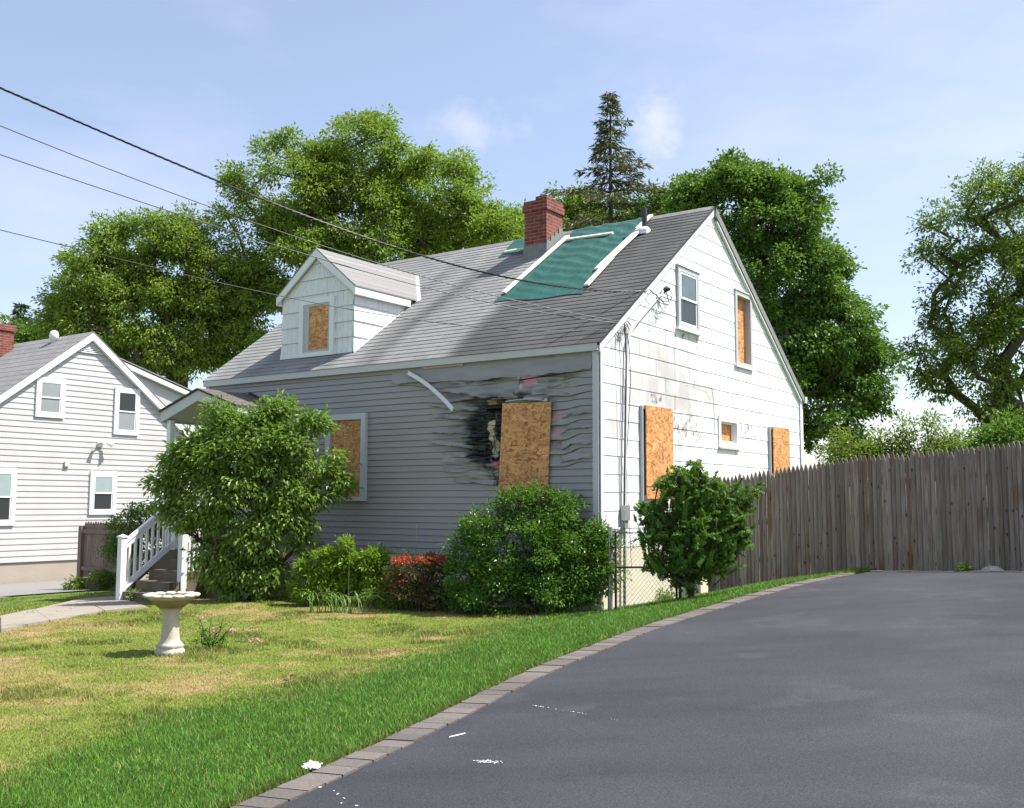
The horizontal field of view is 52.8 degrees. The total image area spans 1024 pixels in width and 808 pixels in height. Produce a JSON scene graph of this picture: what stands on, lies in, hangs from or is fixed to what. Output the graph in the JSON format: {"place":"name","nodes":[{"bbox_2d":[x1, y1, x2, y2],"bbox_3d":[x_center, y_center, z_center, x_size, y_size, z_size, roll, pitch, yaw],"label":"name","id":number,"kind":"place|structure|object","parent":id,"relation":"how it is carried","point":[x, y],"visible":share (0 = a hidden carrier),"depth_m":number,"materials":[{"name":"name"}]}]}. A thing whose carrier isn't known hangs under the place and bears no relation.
{"place":"outdoors","nodes":[
{"label":"outdoors","id":0,"kind":"place"},
{"bbox_2d":[1,596,146,631],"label":"garden path","id":1,"kind":"structure","parent":0,"point":[50,613],"depth_m":14.83,"materials":[{"name":"concrete"}]},
{"bbox_2d":[0,575,148,597],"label":"neighbour driveway","id":2,"kind":"structure","parent":0,"point":[29,588],"depth_m":22.85,"materials":[{"name":"concrete"}]},
{"bbox_2d":[0,506,1010,807],"bbox_3d":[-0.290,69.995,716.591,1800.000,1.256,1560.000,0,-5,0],"label":"ground","id":3,"kind":"structure","parent":0,"point":[232,658],"depth_m":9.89,"materials":[{"name":"green plant"}]},
{"bbox_2d":[8,302,34,455],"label":"pine tree","id":4,"kind":"object","parent":3,"relation":"on","point":[16,312],"visible":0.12,"depth_m":52.50,"materials":[{"name":"green plant"}]},
{"bbox_2d":[0,308,48,479],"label":"background tree","id":5,"kind":"object","parent":3,"relation":"on","point":[23,336],"visible":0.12,"depth_m":43.84,"materials":[{"name":"green plant"}]},
{"bbox_2d":[59,568,115,591],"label":"weed clump","id":6,"kind":"object","parent":3,"relation":"on","point":[102,580],"visible":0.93,"depth_m":21.77,"materials":[{"name":"green plant"}]},
{"bbox_2d":[0,323,202,583],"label":"white house","id":7,"kind":"structure","parent":3,"relation":"on","point":[83,431],"depth_m":25.74,"materials":[{"name":"white wood"}]},
{"bbox_2d":[0,468,16,525],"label":"window","id":8,"kind":"structure","parent":7,"relation":"in","point":[8,476],"depth_m":24.27,"materials":[{"name":"white paint"}]},
{"bbox_2d":[35,376,65,418],"bbox_3d":[-11.312,-0.158,25.279,0.051,0.980,0.750,-4,-7,35],"label":"window","id":9,"kind":"structure","parent":7,"relation":"in","point":[50,392],"depth_m":25.27,"materials":[{"name":"white paint"}]},
{"bbox_2d":[88,471,116,514],"bbox_3d":[-10.436,2.271,26.316,0.051,1.090,0.750,-4,-7,35],"label":"window","id":10,"kind":"structure","parent":7,"relation":"in","point":[103,485],"depth_m":26.29,"materials":[{"name":"white paint"}]},
{"bbox_2d":[113,387,140,435],"bbox_3d":[-10.085,0.198,27.004,0.051,1.230,0.740,-4,-7,35],"label":"window","id":11,"kind":"structure","parent":7,"relation":"in","point":[126,400],"depth_m":26.98,"materials":[{"name":"white paint"}]},
{"bbox_2d":[76,521,139,590],"bbox_3d":[-8.590,3.347,21.956,2.140,1.689,0.110,-4,-7,35],"label":"wooden gate fence","id":12,"kind":"object","parent":3,"relation":"on","point":[90,534],"visible":0.36,"depth_m":22.31,"materials":[{"name":"wood"}]},
{"bbox_2d":[94,501,171,589],"bbox_3d":[-6.782,2.667,18.852,1.594,1.791,1.079,1,-6,-9],"label":"dark shrub","id":13,"kind":"object","parent":3,"relation":"on","point":[137,517],"visible":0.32,"depth_m":18.75,"materials":[{"name":"green plant"}]},
{"bbox_2d":[125,587,143,600],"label":"weed clump","id":14,"kind":"object","parent":3,"relation":"on","point":[129,597],"visible":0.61,"depth_m":17.13,"materials":[{"name":"green plant"}]},
{"bbox_2d":[20,200,258,427],"bbox_3d":[-11.890,-0.700,33.166,7.933,11.975,4.790,0,-5,0],"label":"oak tree","id":15,"kind":"object","parent":3,"relation":"on","point":[99,302],"visible":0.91,"depth_m":32.60,"materials":[{"name":"green plant"}]},
{"bbox_2d":[142,591,199,655],"bbox_3d":[-3.496,2.262,10.575,0.576,0.643,0.580,0,-5,0],"label":"bird bath","id":16,"kind":"object","parent":3,"relation":"on","point":[170,605],"visible":0.99,"depth_m":10.48,"materials":[{"name":"white stone"}]},
{"bbox_2d":[182,613,251,647],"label":"rose bush","id":17,"kind":"object","parent":3,"relation":"on","point":[210,640],"visible":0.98,"depth_m":10.93,"materials":[{"name":"green plant"}]},
{"bbox_2d":[238,628,262,641],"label":"fallen petals","id":18,"kind":"object","parent":3,"relation":"on","point":[250,640],"visible":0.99,"depth_m":11.39,"materials":[{"name":"pink plant"}]},
{"bbox_2d":[137,388,364,602],"bbox_3d":[-4.206,1.447,16.529,3.680,3.457,1.869,0,-5,0],"label":"leafy shrub","id":19,"kind":"object","parent":3,"relation":"on","point":[278,510],"visible":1,"depth_m":16.28,"materials":[{"name":"green plant"}]},
{"bbox_2d":[282,672,295,681],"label":"dry leaf","id":20,"kind":"object","parent":3,"relation":"on","point":[286,678],"visible":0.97,"depth_m":8.74,"materials":[{"name":"brown plant"}]},
{"bbox_2d":[303,760,322,768],"bbox_3d":[-1.132,2.044,5.854,0.115,0.033,0.104,0,-5,0],"label":"crumpled paper","id":21,"kind":"object","parent":3,"relation":"on","point":[315,764],"visible":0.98,"depth_m":5.83,"materials":[{"name":"white paper"}]},
{"bbox_2d":[283,532,365,605],"bbox_3d":[-2.770,2.517,15.623,1.403,1.148,0.833,0,-5,0],"label":"azalea shrub","id":22,"kind":"object","parent":3,"relation":"on","point":[332,570],"visible":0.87,"depth_m":15.53,"materials":[{"name":"green plant"}]},
{"bbox_2d":[295,592,394,612],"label":"lily clump","id":23,"kind":"object","parent":3,"relation":"on","point":[335,607],"visible":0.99,"depth_m":14.54,"materials":[{"name":"green plant"}]},
{"bbox_2d":[201,103,524,361],"bbox_3d":[-4.948,-2.400,34.164,11.329,15.592,6.162,0,-5,0],"label":"oak tree","id":24,"kind":"object","parent":3,"relation":"on","point":[329,172],"visible":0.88,"depth_m":33.67,"materials":[{"name":"green plant"}]},
{"bbox_2d":[349,542,401,605],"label":"azalea shrub","id":25,"kind":"object","parent":3,"relation":"on","point":[372,563],"visible":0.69,"depth_m":15.35,"materials":[{"name":"green plant"}]},
{"bbox_2d":[347,525,416,608],"bbox_3d":[-1.903,2.505,15.038,1.021,1.487,0.016,0,-5,0],"label":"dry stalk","id":26,"kind":"object","parent":3,"relation":"on","point":[349,550],"visible":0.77,"depth_m":15.07,"materials":[{"name":"beige plant"}]},
{"bbox_2d":[359,578,463,609],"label":"weed clump","id":27,"kind":"object","parent":3,"relation":"on","point":[376,601],"visible":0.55,"depth_m":15.00,"materials":[{"name":"green plant"}]},
{"bbox_2d":[381,547,459,610],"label":"flowering shrub","id":28,"kind":"object","parent":3,"relation":"on","point":[419,588],"visible":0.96,"depth_m":14.78,"materials":[{"name":"red plant"}]},
{"bbox_2d":[115,195,806,610],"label":"boarded house","id":29,"kind":"structure","parent":3,"relation":"on","point":[681,361],"depth_m":17.21,"materials":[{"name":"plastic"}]},
{"bbox_2d":[237,436,258,545],"bbox_3d":[-4.931,1.606,18.976,0.900,2.020,0.025,-4,-7,35],"label":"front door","id":30,"kind":"structure","parent":29,"relation":"in","point":[256,436],"depth_m":18.90,"materials":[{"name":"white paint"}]},
{"bbox_2d":[1,230,613,330],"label":"overhead wire","id":31,"kind":"object","parent":29,"relation":"attached to","point":[298,299],"visible":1,"depth_m":13.51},
{"bbox_2d":[0,154,617,322],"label":"overhead wire","id":32,"kind":"object","parent":29,"relation":"attached to","point":[293,250],"visible":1,"depth_m":13.31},
{"bbox_2d":[0,125,618,321],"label":"overhead wire","id":33,"kind":"object","parent":29,"relation":"attached to","point":[289,234],"visible":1,"depth_m":13.11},
{"bbox_2d":[0,87,646,291],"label":"overhead wire","id":34,"kind":"object","parent":29,"relation":"attached to","point":[187,168],"visible":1,"depth_m":13.19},
{"bbox_2d":[324,412,367,500],"bbox_3d":[-2.825,0.905,17.547,0.935,1.480,0.075,-4,-7,35],"label":"window","id":35,"kind":"structure","parent":29,"relation":"in","point":[353,432],"depth_m":17.46,"materials":[{"name":"brown wood"}]},
{"bbox_2d":[499,238,523,256],"bbox_3d":[0.203,-3.121,20.414,0.820,0.512,0.770,-4,-7,35],"label":"tarp","id":36,"kind":"object","parent":29,"relation":"on","point":[518,243],"visible":0.52,"depth_m":20.46,"materials":[{"name":"teal plastic"}]},
{"bbox_2d":[504,248,522,252],"bbox_3d":[0.117,-3.014,20.124,0.640,0.054,0.059,-4,-7,35],"label":"wooden batten","id":37,"kind":"object","parent":36,"relation":"on","point":[511,250],"visible":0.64,"depth_m":20.17,"materials":[{"name":"white wood"}]},
{"bbox_2d":[494,217,651,301],"bbox_3d":[1.154,-2.607,18.495,1.880,1.942,2.698,-4,-7,35],"label":"tarp","id":38,"kind":"object","parent":29,"relation":"on","point":[573,263],"visible":0.98,"depth_m":18.32,"materials":[{"name":"teal plastic"}]},
{"bbox_2d":[502,235,569,293],"bbox_3d":[0.462,-2.589,18.929,0.086,1.464,2.004,-4,-7,38],"label":"wooden batten","id":39,"kind":"object","parent":38,"relation":"on","point":[533,266],"visible":1,"depth_m":18.85,"materials":[{"name":"white wood"}]},
{"bbox_2d":[566,232,613,240],"bbox_3d":[1.444,-3.134,19.272,1.044,0.107,0.069,-4,-7,38],"label":"wooden batten","id":40,"kind":"object","parent":38,"relation":"on","point":[589,236],"visible":1,"depth_m":19.24,"materials":[{"name":"white wood"}]},
{"bbox_2d":[584,256,613,285],"bbox_3d":[1.470,-2.241,17.348,0.086,0.680,0.921,-3,-7,33],"label":"wooden batten","id":41,"kind":"object","parent":38,"relation":"on","point":[590,280],"visible":1,"depth_m":17.24,"materials":[{"name":"white wood"}]},
{"bbox_2d":[594,227,640,269],"bbox_3d":[1.884,-2.729,18.043,0.131,1.025,1.397,-4,-7,39],"label":"wooden batten","id":42,"kind":"object","parent":38,"relation":"on","point":[624,243],"visible":1,"depth_m":18.01,"materials":[{"name":"white wood"}]},
{"bbox_2d":[635,214,652,228],"bbox_3d":[2.424,-3.340,18.895,0.081,0.392,0.522,-4,-7,38],"label":"wooden batten","id":43,"kind":"object","parent":38,"relation":"on","point":[649,216],"visible":0.64,"depth_m":18.91,"materials":[{"name":"white wood"}]},
{"bbox_2d":[676,263,701,335],"bbox_3d":[2.978,-1.746,17.354,0.058,1.100,0.900,-4,-7,35],"label":"window","id":44,"kind":"structure","parent":29,"relation":"in","point":[687,279],"depth_m":17.34,"materials":[{"name":"white paint"}]},
{"bbox_2d":[718,416,740,450],"bbox_3d":[3.848,0.531,18.517,0.160,0.575,0.920,-4,-7,35],"label":"window","id":45,"kind":"structure","parent":29,"relation":"in","point":[728,428],"depth_m":18.61,"materials":[{"name":"white paint"}]},
{"bbox_2d":[734,288,754,370],"bbox_3d":[4.301,-1.380,19.338,0.160,1.460,0.850,-4,-7,35],"label":"window","id":46,"kind":"structure","parent":29,"relation":"in","point":[742,300],"depth_m":19.51,"materials":[{"name":"white paint"}]},
{"bbox_2d":[455,198,569,247],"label":"background tree","id":47,"kind":"object","parent":3,"relation":"on","point":[518,209],"visible":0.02,"depth_m":44.32,"materials":[{"name":"green plant"}]},
{"bbox_2d":[433,477,636,616],"bbox_3d":[0.327,2.015,14.608,2.840,1.976,1.548,-1,-6,13],"label":"holly shrub","id":48,"kind":"object","parent":3,"relation":"on","point":[545,534],"visible":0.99,"depth_m":14.39,"materials":[{"name":"green plant"}]},
{"bbox_2d":[546,180,645,231],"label":"background tree","id":49,"kind":"object","parent":3,"relation":"on","point":[568,208],"visible":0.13,"depth_m":46.40,"materials":[{"name":"green plant"}]},
{"bbox_2d":[540,91,673,230],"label":"spruce tree","id":50,"kind":"object","parent":3,"relation":"on","point":[602,192],"visible":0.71,"depth_m":40.83,"materials":[{"name":"green plant"}]},
{"bbox_2d":[231,570,1023,807],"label":"kerb","id":51,"kind":"structure","parent":3,"relation":"on","point":[286,792],"depth_m":7.08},
{"bbox_2d":[607,525,681,609],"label":"chain link gate","id":52,"kind":"structure","parent":3,"relation":"on","point":[678,594],"depth_m":14.31,"materials":[{"name":"metal"}]},
{"bbox_2d":[656,587,675,599],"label":"weed clump","id":53,"kind":"object","parent":3,"relation":"on","point":[665,595],"visible":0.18,"depth_m":16.00,"materials":[{"name":"green plant"}]},
{"bbox_2d":[623,173,727,220],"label":"background tree","id":54,"kind":"object","parent":3,"relation":"on","point":[649,200],"visible":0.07,"depth_m":40.41,"materials":[{"name":"green plant"}]},
{"bbox_2d":[631,458,766,597],"bbox_3d":[2.469,1.669,13.676,1.842,1.917,0.939,0,-5,0],"label":"yew shrub","id":55,"kind":"object","parent":3,"relation":"on","point":[708,510],"visible":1,"depth_m":13.55,"materials":[{"name":"green plant"}]},
{"bbox_2d":[653,146,916,481],"bbox_3d":[7.339,-1.328,28.218,7.038,11.593,4.081,0,-5,0],"label":"maple tree","id":56,"kind":"object","parent":3,"relation":"on","point":[829,364],"visible":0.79,"depth_m":27.57,"materials":[{"name":"green plant"}]},
{"bbox_2d":[810,421,897,559],"bbox_3d":[7.085,2.060,20.941,2.107,3.445,1.255,0,-5,0],"label":"tall shrub","id":57,"kind":"object","parent":3,"relation":"on","point":[867,448],"visible":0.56,"depth_m":20.92,"materials":[{"name":"green plant"}]},
{"bbox_2d":[708,441,1023,591],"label":"stockade fence","id":58,"kind":"object","parent":3,"relation":"on","point":[825,506],"visible":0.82,"depth_m":15.54,"materials":[{"name":"wood"}]},
{"bbox_2d":[878,407,979,535],"bbox_3d":[8.373,1.861,20.917,2.119,3.591,1.311,1,-6,-10],"label":"tall shrub","id":59,"kind":"object","parent":3,"relation":"on","point":[936,442],"visible":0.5,"depth_m":20.93,"materials":[{"name":"green plant"}]},
{"bbox_2d":[886,151,1023,433],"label":"elm tree","id":60,"kind":"object","parent":3,"relation":"on","point":[989,328],"visible":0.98,"depth_m":29.08,"materials":[{"name":"green plant"}]},
{"bbox_2d":[952,561,975,570],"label":"weed clump","id":61,"kind":"object","parent":3,"relation":"on","point":[963,566],"visible":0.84,"depth_m":14.35,"materials":[{"name":"green plant"}]},
{"bbox_2d":[953,403,1023,536],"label":"background tree","id":62,"kind":"object","parent":3,"relation":"on","point":[1007,431],"visible":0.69,"depth_m":24.67,"materials":[{"name":"green plant"}]},
{"bbox_2d":[980,566,1002,570],"bbox_3d":[6.596,2.267,14.173,0.309,0.092,0.173,-4,-7,35],"label":"rock","id":63,"kind":"object","parent":3,"relation":"on","point":[991,568],"visible":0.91,"depth_m":14.12,"materials":[{"name":"grey stone"}]},
{"bbox_2d":[0,0,1023,503],"label":"sky","id":64,"kind":"structure","parent":0,"point":[902,95],"materials":[{"name":"blue"}]},
{"bbox_2d":[276,572,1023,807],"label":"driveway","id":65,"kind":"structure","parent":0,"point":[885,690],"depth_m":6.50,"materials":[{"name":"grey asphalt"}]},
{"bbox_2d":[473,759,502,763],"bbox_3d":[-0.135,2.018,5.823,0.186,0.012,0.074,-2,-6,24],"label":"dried paint splash","id":66,"kind":"object","parent":65,"relation":"on","point":[488,761],"visible":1,"depth_m":5.81,"materials":[{"name":"white paint"}]}
]}

